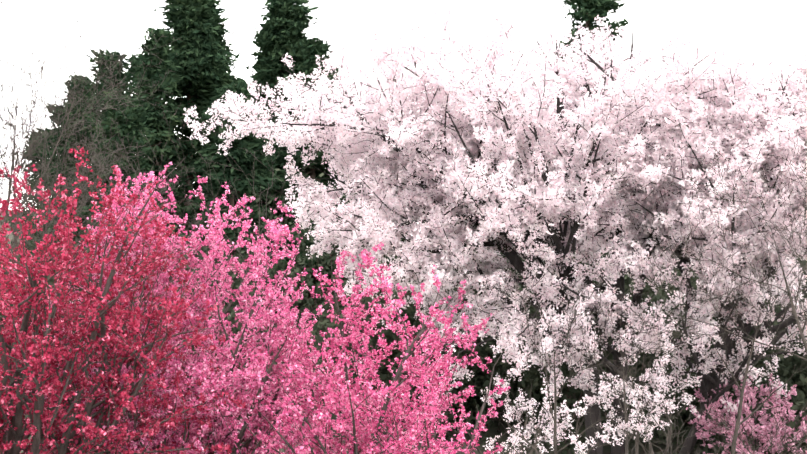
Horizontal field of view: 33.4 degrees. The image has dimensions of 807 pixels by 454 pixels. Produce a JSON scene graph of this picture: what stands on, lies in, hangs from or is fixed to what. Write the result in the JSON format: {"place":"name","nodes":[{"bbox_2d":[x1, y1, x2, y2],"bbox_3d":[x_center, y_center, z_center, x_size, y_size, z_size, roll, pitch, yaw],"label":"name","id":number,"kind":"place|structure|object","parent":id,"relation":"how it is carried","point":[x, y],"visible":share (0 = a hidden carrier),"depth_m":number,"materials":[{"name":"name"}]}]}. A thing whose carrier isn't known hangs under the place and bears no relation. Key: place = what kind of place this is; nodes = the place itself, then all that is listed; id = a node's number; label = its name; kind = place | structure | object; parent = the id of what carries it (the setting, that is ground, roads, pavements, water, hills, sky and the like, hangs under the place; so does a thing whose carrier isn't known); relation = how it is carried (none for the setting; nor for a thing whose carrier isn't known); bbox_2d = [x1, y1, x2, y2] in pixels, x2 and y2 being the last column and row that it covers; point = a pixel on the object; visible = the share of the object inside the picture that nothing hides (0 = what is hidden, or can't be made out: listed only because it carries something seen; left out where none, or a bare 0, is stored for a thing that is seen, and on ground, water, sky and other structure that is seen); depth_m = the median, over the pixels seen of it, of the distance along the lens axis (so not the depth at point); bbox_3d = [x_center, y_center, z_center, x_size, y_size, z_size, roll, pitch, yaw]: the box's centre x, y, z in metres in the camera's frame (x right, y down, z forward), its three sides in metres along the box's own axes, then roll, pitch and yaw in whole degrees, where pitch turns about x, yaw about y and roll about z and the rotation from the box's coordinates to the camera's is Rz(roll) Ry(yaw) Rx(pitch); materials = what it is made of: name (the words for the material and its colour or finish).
{"place":"outdoors","nodes":[
{"label":"outdoors","id":0,"kind":"place"},
{"bbox_2d":[317,81,357,201],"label":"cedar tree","id":1,"kind":"object","parent":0,"point":[351,97],"depth_m":65.57,"materials":[{"name":"green plant"}]},
{"bbox_2d":[0,211,803,453],"bbox_3d":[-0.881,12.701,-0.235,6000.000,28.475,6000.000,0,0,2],"label":"ground","id":2,"kind":"structure","parent":0,"point":[490,431],"depth_m":42.42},
{"bbox_2d":[0,277,41,396],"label":"shrub","id":3,"kind":"object","parent":2,"relation":"on","point":[7,321],"depth_m":45.38,"materials":[{"name":"plant"}]},
{"bbox_2d":[7,127,54,246],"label":"cedar tree","id":4,"kind":"object","parent":2,"relation":"on","point":[38,163],"depth_m":71.84,"materials":[{"name":"plant"}]},
{"bbox_2d":[0,261,62,357],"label":"shrub","id":5,"kind":"object","parent":2,"relation":"on","point":[1,316],"visible":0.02,"depth_m":45.10,"materials":[{"name":"plant"}]},
{"bbox_2d":[0,216,70,283],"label":"shrub","id":6,"kind":"object","parent":2,"relation":"on","point":[48,229],"depth_m":53.33,"materials":[{"name":"plant"}]},
{"bbox_2d":[0,219,79,326],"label":"shrub","id":7,"kind":"object","parent":2,"relation":"on","point":[33,268],"depth_m":48.35,"materials":[{"name":"plant"}]},
{"bbox_2d":[11,246,85,350],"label":"shrub","id":8,"kind":"object","parent":2,"relation":"on","point":[50,280],"depth_m":49.67,"materials":[{"name":"plant"}]},
{"bbox_2d":[11,102,91,259],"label":"cedar tree","id":9,"kind":"object","parent":2,"relation":"on","point":[77,136],"depth_m":57.73,"materials":[{"name":"green plant"}]},
{"bbox_2d":[24,75,93,245],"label":"cedar tree","id":10,"kind":"object","parent":2,"relation":"on","point":[71,85],"depth_m":63.79,"materials":[{"name":"green plant"}]},
{"bbox_2d":[0,0,182,283],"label":"bare tree","id":11,"kind":"object","parent":2,"relation":"on","point":[29,129],"visible":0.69,"depth_m":44.13,"materials":[{"name":"grey plant"}]},
{"bbox_2d":[65,47,141,267],"bbox_3d":[-12.571,-1.827,58.035,4.852,11.886,4.713,0,0,2],"label":"cedar tree","id":12,"kind":"object","parent":2,"relation":"on","point":[120,76],"depth_m":57.68,"materials":[{"name":"green plant"}]},
{"bbox_2d":[0,0,223,367],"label":"bare tree","id":13,"kind":"object","parent":2,"relation":"on","point":[34,103],"visible":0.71,"depth_m":34.22,"materials":[{"name":"grey plant"}]},
{"bbox_2d":[46,84,180,320],"bbox_3d":[-11.231,-0.403,53.677,7.657,10.706,5.331,0,0,28],"label":"cedar tree","id":14,"kind":"object","parent":2,"relation":"on","point":[127,126],"depth_m":53.67,"materials":[{"name":"green plant"}]},
{"bbox_2d":[19,230,211,407],"bbox_3d":[-10.228,3.260,44.300,7.786,6.364,7.378,0,0,2],"label":"shrub","id":15,"kind":"object","parent":2,"relation":"on","point":[83,233],"depth_m":43.77,"materials":[{"name":"plant"}]},
{"bbox_2d":[0,142,245,453],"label":"flowering shrub","id":16,"kind":"object","parent":2,"relation":"on","point":[51,360],"depth_m":18.39,"materials":[{"name":"plant"}]},
{"bbox_2d":[32,97,234,296],"bbox_3d":[-9.252,0.654,46.748,6.996,10.976,4.915,0,0,-19],"label":"bare tree","id":17,"kind":"object","parent":2,"relation":"on","point":[132,166],"visible":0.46,"depth_m":46.42,"materials":[{"name":"grey plant"}]},
{"bbox_2d":[36,219,233,296],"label":"shrub","id":18,"kind":"object","parent":2,"relation":"on","point":[200,257],"depth_m":50.75,"materials":[{"name":"plant"}]},
{"bbox_2d":[123,53,178,133],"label":"cedar tree","id":19,"kind":"object","parent":2,"relation":"on","point":[135,56],"visible":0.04,"depth_m":65.79,"materials":[{"name":"green plant"}]},
{"bbox_2d":[41,206,271,353],"bbox_3d":[-8.857,2.486,46.395,8.767,7.322,6.982,0,0,2],"label":"shrub","id":20,"kind":"object","parent":2,"relation":"on","point":[224,255],"depth_m":46.25,"materials":[{"name":"plant"}]},
{"bbox_2d":[128,27,194,243],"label":"cedar tree","id":21,"kind":"object","parent":2,"relation":"on","point":[150,119],"depth_m":56.70,"materials":[{"name":"green plant"}]},
{"bbox_2d":[21,162,349,453],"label":"flowering shrub","id":22,"kind":"object","parent":2,"relation":"on","point":[276,237],"depth_m":20.89,"materials":[{"name":"pink plant"}]},
{"bbox_2d":[84,0,286,253],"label":"cedar tree","id":23,"kind":"object","parent":2,"relation":"on","point":[196,36],"depth_m":59.28,"materials":[{"name":"green plant"}]},
{"bbox_2d":[141,242,251,338],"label":"shrub","id":24,"kind":"object","parent":2,"relation":"on","point":[206,295],"visible":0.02,"depth_m":49.10,"materials":[{"name":"plant"}]},
{"bbox_2d":[141,296,275,391],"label":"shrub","id":25,"kind":"object","parent":2,"relation":"on","point":[233,312],"depth_m":45.12,"materials":[{"name":"plant"}]},
{"bbox_2d":[128,273,312,397],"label":"shrub","id":26,"kind":"object","parent":2,"relation":"on","point":[233,323],"visible":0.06,"depth_m":43.68,"materials":[{"name":"plant"}]},
{"bbox_2d":[178,5,267,254],"bbox_3d":[-8.829,-3.643,63.167,7.280,13.452,8.560,0,0,2],"label":"cedar tree","id":27,"kind":"object","parent":2,"relation":"on","point":[221,33],"depth_m":62.76,"materials":[{"name":"green plant"}]},
{"bbox_2d":[169,216,277,333],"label":"shrub","id":28,"kind":"object","parent":2,"relation":"on","point":[239,279],"depth_m":52.25,"materials":[{"name":"plant"}]},
{"bbox_2d":[173,233,281,313],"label":"shrub","id":29,"kind":"object","parent":2,"relation":"on","point":[232,284],"depth_m":51.40,"materials":[{"name":"plant"}]},
{"bbox_2d":[160,119,316,344],"bbox_3d":[-5.331,1.216,42.824,5.484,10.026,3.957,0,0,2],"label":"bare tree","id":30,"kind":"object","parent":2,"relation":"on","point":[259,232],"visible":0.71,"depth_m":43.10,"materials":[{"name":"grey plant"}]},
{"bbox_2d":[184,81,317,324],"bbox_3d":[-7.206,-0.845,56.080,7.799,10.713,7.758,0,0,2],"label":"cedar tree","id":31,"kind":"object","parent":2,"relation":"on","point":[242,159],"depth_m":55.54,"materials":[{"name":"plant"}]},
{"bbox_2d":[187,228,343,347],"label":"shrub","id":32,"kind":"object","parent":2,"relation":"on","point":[269,272],"depth_m":52.20,"materials":[{"name":"plant"}]},
{"bbox_2d":[245,20,292,203],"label":"cedar tree","id":33,"kind":"object","parent":2,"relation":"on","point":[258,54],"depth_m":64.62,"materials":[{"name":"plant"}]},
{"bbox_2d":[241,0,346,253],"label":"cedar tree","id":34,"kind":"object","parent":2,"relation":"on","point":[286,23],"depth_m":60.95,"materials":[{"name":"green plant"}]},
{"bbox_2d":[260,35,349,307],"bbox_3d":[-3.258,-2.339,59.647,6.938,12.372,7.348,0,0,2],"label":"cedar tree","id":35,"kind":"object","parent":2,"relation":"on","point":[311,47],"depth_m":59.27,"materials":[{"name":"plant"}]},
{"bbox_2d":[234,168,403,348],"bbox_3d":[-2.976,1.253,53.110,7.902,7.846,8.297,0,0,2],"label":"shrub","id":36,"kind":"object","parent":2,"relation":"on","point":[299,260],"depth_m":52.94,"materials":[{"name":"plant"}]},
{"bbox_2d":[313,104,406,302],"bbox_3d":[-1.667,-0.576,57.657,4.596,9.760,6.450,0,0,2],"label":"cedar tree","id":37,"kind":"object","parent":2,"relation":"on","point":[342,246],"depth_m":57.46,"materials":[{"name":"plant"}]},
{"bbox_2d":[327,241,405,332],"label":"shrub","id":38,"kind":"object","parent":2,"relation":"on","point":[384,255],"depth_m":53.13,"materials":[{"name":"plant"}]},
{"bbox_2d":[317,259,416,348],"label":"shrub","id":39,"kind":"object","parent":2,"relation":"on","point":[322,304],"visible":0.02,"depth_m":48.52,"materials":[{"name":"plant"}]},
{"bbox_2d":[322,241,414,319],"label":"shrub","id":40,"kind":"object","parent":2,"relation":"on","point":[365,275],"visible":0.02,"depth_m":53.08,"materials":[{"name":"plant"}]},
{"bbox_2d":[231,241,521,453],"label":"flowering shrub","id":41,"kind":"object","parent":2,"relation":"on","point":[342,428],"depth_m":19.30,"materials":[{"name":"pink plant"}]},
{"bbox_2d":[271,253,500,427],"bbox_3d":[-0.547,3.511,42.012,7.464,5.964,8.092,0,0,2],"label":"shrub","id":42,"kind":"object","parent":2,"relation":"on","point":[387,331],"depth_m":41.29,"materials":[{"name":"plant"}]},
{"bbox_2d":[294,269,479,426],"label":"shrub","id":43,"kind":"object","parent":2,"relation":"on","point":[467,368],"depth_m":42.68,"materials":[{"name":"plant"}]},
{"bbox_2d":[267,253,516,446],"bbox_3d":[-0.458,3.273,40.938,8.460,6.551,6.497,0,0,-22],"label":"shrub","id":44,"kind":"object","parent":2,"relation":"on","point":[319,337],"depth_m":40.58,"materials":[{"name":"plant"}]},
{"bbox_2d":[307,303,500,415],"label":"shrub","id":45,"kind":"object","parent":2,"relation":"on","point":[384,373],"depth_m":45.38,"materials":[{"name":"plant"}]},
{"bbox_2d":[290,292,528,448],"bbox_3d":[0.219,4.283,41.470,7.347,4.593,7.094,0,0,2],"label":"shrub","id":46,"kind":"object","parent":2,"relation":"on","point":[464,382],"depth_m":40.84,"materials":[{"name":"plant"}]},
{"bbox_2d":[289,267,535,436],"bbox_3d":[0.861,3.903,43.283,7.360,5.182,7.577,0,0,44],"label":"shrub","id":47,"kind":"object","parent":2,"relation":"on","point":[475,376],"depth_m":42.85,"materials":[{"name":"plant"}]},
{"bbox_2d":[366,251,461,318],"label":"shrub","id":48,"kind":"object","parent":2,"relation":"on","point":[400,277],"depth_m":47.02,"materials":[{"name":"plant"}]},
{"bbox_2d":[340,269,502,411],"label":"shrub","id":49,"kind":"object","parent":2,"relation":"on","point":[453,327],"depth_m":45.08,"materials":[{"name":"plant"}]},
{"bbox_2d":[371,305,511,415],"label":"shrub","id":50,"kind":"object","parent":2,"relation":"on","point":[482,384],"visible":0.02,"depth_m":44.82,"materials":[{"name":"plant"}]},
{"bbox_2d":[348,256,550,418],"bbox_3d":[1.650,3.321,46.850,8.472,6.094,9.116,0,0,2],"label":"shrub","id":51,"kind":"object","parent":2,"relation":"on","point":[489,354],"visible":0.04,"depth_m":45.09,"materials":[{"name":"green plant"}]},
{"bbox_2d":[396,267,502,419],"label":"shrub","id":52,"kind":"object","parent":2,"relation":"on","point":[477,395],"depth_m":45.13,"materials":[{"name":"plant"}]},
{"bbox_2d":[465,397,506,432],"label":"bare shrub","id":53,"kind":"object","parent":2,"relation":"on","point":[487,416],"visible":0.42,"depth_m":43.25,"materials":[{"name":"grey plant"}]},
{"bbox_2d":[476,394,507,431],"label":"bare shrub","id":54,"kind":"object","parent":2,"relation":"on","point":[500,415],"visible":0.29,"depth_m":43.24,"materials":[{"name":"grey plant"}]},
{"bbox_2d":[183,0,806,453],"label":"cherry tree","id":55,"kind":"object","parent":2,"relation":"on","point":[695,82],"depth_m":35.24,"materials":[{"name":"white plant"}]},
{"bbox_2d":[475,430,524,453],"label":"bare shrub","id":56,"kind":"object","parent":2,"relation":"on","point":[508,446],"visible":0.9,"depth_m":30.75,"materials":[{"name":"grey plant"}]},
{"bbox_2d":[479,351,521,430],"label":"bare shrub","id":57,"kind":"object","parent":2,"relation":"on","point":[505,384],"visible":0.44,"depth_m":42.86,"materials":[{"name":"grey plant"}]},
{"bbox_2d":[453,252,559,417],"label":"shrub","id":58,"kind":"object","parent":2,"relation":"on","point":[531,310],"depth_m":45.61,"materials":[{"name":"plant"}]},
{"bbox_2d":[452,384,566,453],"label":"blossoming tree","id":59,"kind":"object","parent":2,"relation":"on","point":[530,407],"depth_m":33.71,"materials":[{"name":"white plant"}]},
{"bbox_2d":[489,370,537,433],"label":"bare shrub","id":60,"kind":"object","parent":2,"relation":"on","point":[504,409],"visible":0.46,"depth_m":43.21,"materials":[{"name":"grey plant"}]},
{"bbox_2d":[469,339,581,432],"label":"shrub","id":61,"kind":"object","parent":2,"relation":"on","point":[515,389],"depth_m":43.78,"materials":[{"name":"plant"}]},
{"bbox_2d":[510,384,562,441],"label":"bare shrub","id":62,"kind":"object","parent":2,"relation":"on","point":[530,412],"visible":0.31,"depth_m":41.31,"materials":[{"name":"grey plant"}]},
{"bbox_2d":[500,374,626,453],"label":"blossoming tree","id":63,"kind":"object","parent":2,"relation":"on","point":[572,437],"depth_m":31.26,"materials":[{"name":"white plant"}]},
{"bbox_2d":[494,264,643,453],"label":"bare tree","id":64,"kind":"object","parent":2,"relation":"on","point":[554,419],"visible":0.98,"depth_m":29.24,"materials":[{"name":"grey plant"}]},
{"bbox_2d":[464,263,680,453],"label":"shrub","id":65,"kind":"object","parent":2,"relation":"on","point":[562,398],"depth_m":40.78,"materials":[{"name":"plant"}]},
{"bbox_2d":[555,352,598,453],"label":"bare shrub","id":66,"kind":"object","parent":2,"relation":"on","point":[574,413],"visible":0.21,"depth_m":40.21,"materials":[{"name":"grey plant"}]},
{"bbox_2d":[542,226,633,285],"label":"shrub","id":67,"kind":"object","parent":2,"relation":"on","point":[598,256],"depth_m":51.78,"materials":[{"name":"plant"}]},
{"bbox_2d":[550,0,634,245],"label":"cedar tree","id":68,"kind":"object","parent":2,"relation":"on","point":[593,12],"depth_m":68.85,"materials":[{"name":"green plant"}]},
{"bbox_2d":[537,251,681,424],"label":"shrub","id":69,"kind":"object","parent":2,"relation":"on","point":[629,287],"visible":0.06,"depth_m":44.15,"materials":[{"name":"plant"}]},
{"bbox_2d":[522,267,697,426],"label":"shrub","id":70,"kind":"object","parent":2,"relation":"on","point":[637,330],"depth_m":44.63,"materials":[{"name":"plant"}]},
{"bbox_2d":[515,269,722,453],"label":"shrub","id":71,"kind":"object","parent":2,"relation":"on","point":[610,356],"depth_m":41.10,"materials":[{"name":"plant"}]},
{"bbox_2d":[586,257,666,309],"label":"shrub","id":72,"kind":"object","parent":2,"relation":"on","point":[630,283],"visible":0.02,"depth_m":51.45,"materials":[{"name":"plant"}]},
{"bbox_2d":[596,263,673,306],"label":"shrub","id":73,"kind":"object","parent":2,"relation":"on","point":[625,286],"depth_m":51.87,"materials":[{"name":"plant"}]},
{"bbox_2d":[597,250,679,303],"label":"shrub","id":74,"kind":"object","parent":2,"relation":"on","point":[626,280],"depth_m":51.55,"materials":[{"name":"plant"}]},
{"bbox_2d":[562,280,715,416],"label":"shrub","id":75,"kind":"object","parent":2,"relation":"on","point":[659,296],"depth_m":44.79,"materials":[{"name":"plant"}]},
{"bbox_2d":[581,274,697,453],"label":"bare tree","id":76,"kind":"object","parent":2,"relation":"on","point":[626,440],"visible":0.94,"depth_m":31.91,"materials":[{"name":"grey plant"}]},
{"bbox_2d":[585,359,699,453],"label":"blossoming tree","id":77,"kind":"object","parent":2,"relation":"on","point":[634,401],"depth_m":32.27,"materials":[{"name":"white plant"}]},
{"bbox_2d":[617,396,685,453],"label":"bare shrub","id":78,"kind":"object","parent":2,"relation":"on","point":[657,433],"visible":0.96,"depth_m":27.91,"materials":[{"name":"grey plant"}]},
{"bbox_2d":[628,288,689,396],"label":"shrub","id":79,"kind":"object","parent":2,"relation":"on","point":[646,328],"visible":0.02,"depth_m":45.35,"materials":[{"name":"plant"}]},
{"bbox_2d":[625,280,704,338],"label":"shrub","id":80,"kind":"object","parent":2,"relation":"on","point":[655,299],"depth_m":46.59,"materials":[{"name":"plant"}]},
{"bbox_2d":[633,256,697,309],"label":"shrub","id":81,"kind":"object","parent":2,"relation":"on","point":[675,276],"depth_m":49.18,"materials":[{"name":"plant"}]},
{"bbox_2d":[614,399,728,453],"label":"blossoming tree","id":82,"kind":"object","parent":2,"relation":"on","point":[670,422],"visible":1,"depth_m":26.52,"materials":[{"name":"grey plant"}]},
{"bbox_2d":[643,268,703,359],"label":"shrub","id":83,"kind":"object","parent":2,"relation":"on","point":[661,291],"depth_m":47.16,"materials":[{"name":"plant"}]},
{"bbox_2d":[655,411,714,453],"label":"bare shrub","id":84,"kind":"object","parent":2,"relation":"on","point":[674,436],"visible":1,"depth_m":26.06,"materials":[{"name":"grey plant"}]},
{"bbox_2d":[593,126,806,398],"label":"bare tree","id":85,"kind":"object","parent":2,"relation":"on","point":[800,329],"visible":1,"depth_m":30.93,"materials":[{"name":"plant"}]},
{"bbox_2d":[604,329,801,453],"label":"shrub","id":86,"kind":"object","parent":2,"relation":"on","point":[683,413],"depth_m":39.10,"materials":[{"name":"white plant"}]},
{"bbox_2d":[624,249,782,314],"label":"shrub","id":87,"kind":"object","parent":2,"relation":"on","point":[679,273],"depth_m":47.07,"materials":[{"name":"plant"}]},
{"bbox_2d":[641,374,782,444],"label":"shrub","id":88,"kind":"object","parent":2,"relation":"on","point":[660,438],"visible":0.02,"depth_m":40.38,"materials":[{"name":"white plant"}]},
{"bbox_2d":[626,343,806,444],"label":"shrub","id":89,"kind":"object","parent":2,"relation":"on","point":[649,388],"depth_m":40.92,"materials":[{"name":"white plant"}]},
{"bbox_2d":[639,304,805,414],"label":"shrub","id":90,"kind":"object","parent":2,"relation":"on","point":[691,338],"visible":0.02,"depth_m":44.01,"materials":[{"name":"plant"}]},
{"bbox_2d":[640,274,806,337],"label":"shrub","id":91,"kind":"object","parent":2,"relation":"on","point":[702,301],"depth_m":44.73,"materials":[{"name":"plant"}]},
{"bbox_2d":[654,334,804,423],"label":"shrub","id":92,"kind":"object","parent":2,"relation":"on","point":[688,391],"depth_m":40.76,"materials":[{"name":"plant"}]},
{"bbox_2d":[653,253,806,356],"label":"shrub","id":93,"kind":"object","parent":2,"relation":"on","point":[762,307],"depth_m":44.26,"materials":[{"name":"plant"}]},
{"bbox_2d":[654,323,806,450],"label":"shrub","id":94,"kind":"object","parent":2,"relation":"on","point":[785,364],"depth_m":39.13,"materials":[{"name":"white plant"}]},
{"bbox_2d":[662,364,806,439],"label":"shrub","id":95,"kind":"object","parent":2,"relation":"on","point":[688,412],"visible":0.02,"depth_m":38.66,"materials":[{"name":"plant"}]},
{"bbox_2d":[664,375,806,453],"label":"shrub","id":96,"kind":"object","parent":2,"relation":"on","point":[797,406],"depth_m":37.52,"materials":[{"name":"pink plant"}]},
{"bbox_2d":[707,416,773,453],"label":"bare shrub","id":97,"kind":"object","parent":2,"relation":"on","point":[733,433],"visible":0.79,"depth_m":34.36,"materials":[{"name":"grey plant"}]},
{"bbox_2d":[677,308,806,397],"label":"shrub","id":98,"kind":"object","parent":2,"relation":"on","point":[789,359],"visible":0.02,"depth_m":40.23,"materials":[{"name":"plant"}]},
{"bbox_2d":[683,239,806,453],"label":"bare tree","id":99,"kind":"object","parent":2,"relation":"on","point":[735,435],"visible":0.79,"depth_m":33.39,"materials":[{"name":"grey plant"}]},
{"bbox_2d":[686,373,806,453],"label":"flowering shrub","id":100,"kind":"object","parent":2,"relation":"on","point":[752,395],"depth_m":36.15,"materials":[{"name":"plant"}]},
{"bbox_2d":[692,325,806,402],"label":"shrub","id":101,"kind":"object","parent":2,"relation":"on","point":[802,378],"depth_m":39.82,"materials":[{"name":"plant"}]},
{"bbox_2d":[698,399,806,453],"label":"blossoming tree","id":102,"kind":"object","parent":2,"relation":"on","point":[797,446],"visible":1,"depth_m":30.01,"materials":[{"name":"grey plant"}]},
{"bbox_2d":[706,290,805,362],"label":"shrub","id":103,"kind":"object","parent":2,"relation":"on","point":[766,302],"visible":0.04,"depth_m":41.70,"materials":[{"name":"plant"}]},
{"bbox_2d":[734,327,806,429],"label":"shrub","id":104,"kind":"object","parent":2,"relation":"on","point":[796,379],"depth_m":38.53,"materials":[{"name":"plant"}]},
{"bbox_2d":[769,360,805,451],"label":"shrub","id":105,"kind":"object","parent":2,"relation":"on","point":[800,383],"visible":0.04,"depth_m":38.36,"materials":[{"name":"plant"}]},
{"bbox_2d":[781,436,805,453],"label":"bare shrub","id":106,"kind":"object","parent":2,"relation":"on","point":[791,445],"visible":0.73,"depth_m":33.81,"materials":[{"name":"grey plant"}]},
{"bbox_2d":[781,336,806,430],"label":"shrub","id":107,"kind":"object","parent":2,"relation":"on","point":[795,371],"visible":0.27,"depth_m":38.19,"materials":[{"name":"plant"}]},
{"bbox_2d":[0,0,806,210],"label":"sky","id":108,"kind":"structure","parent":0,"point":[782,24],"materials":[{"name":"white"}]}
]}

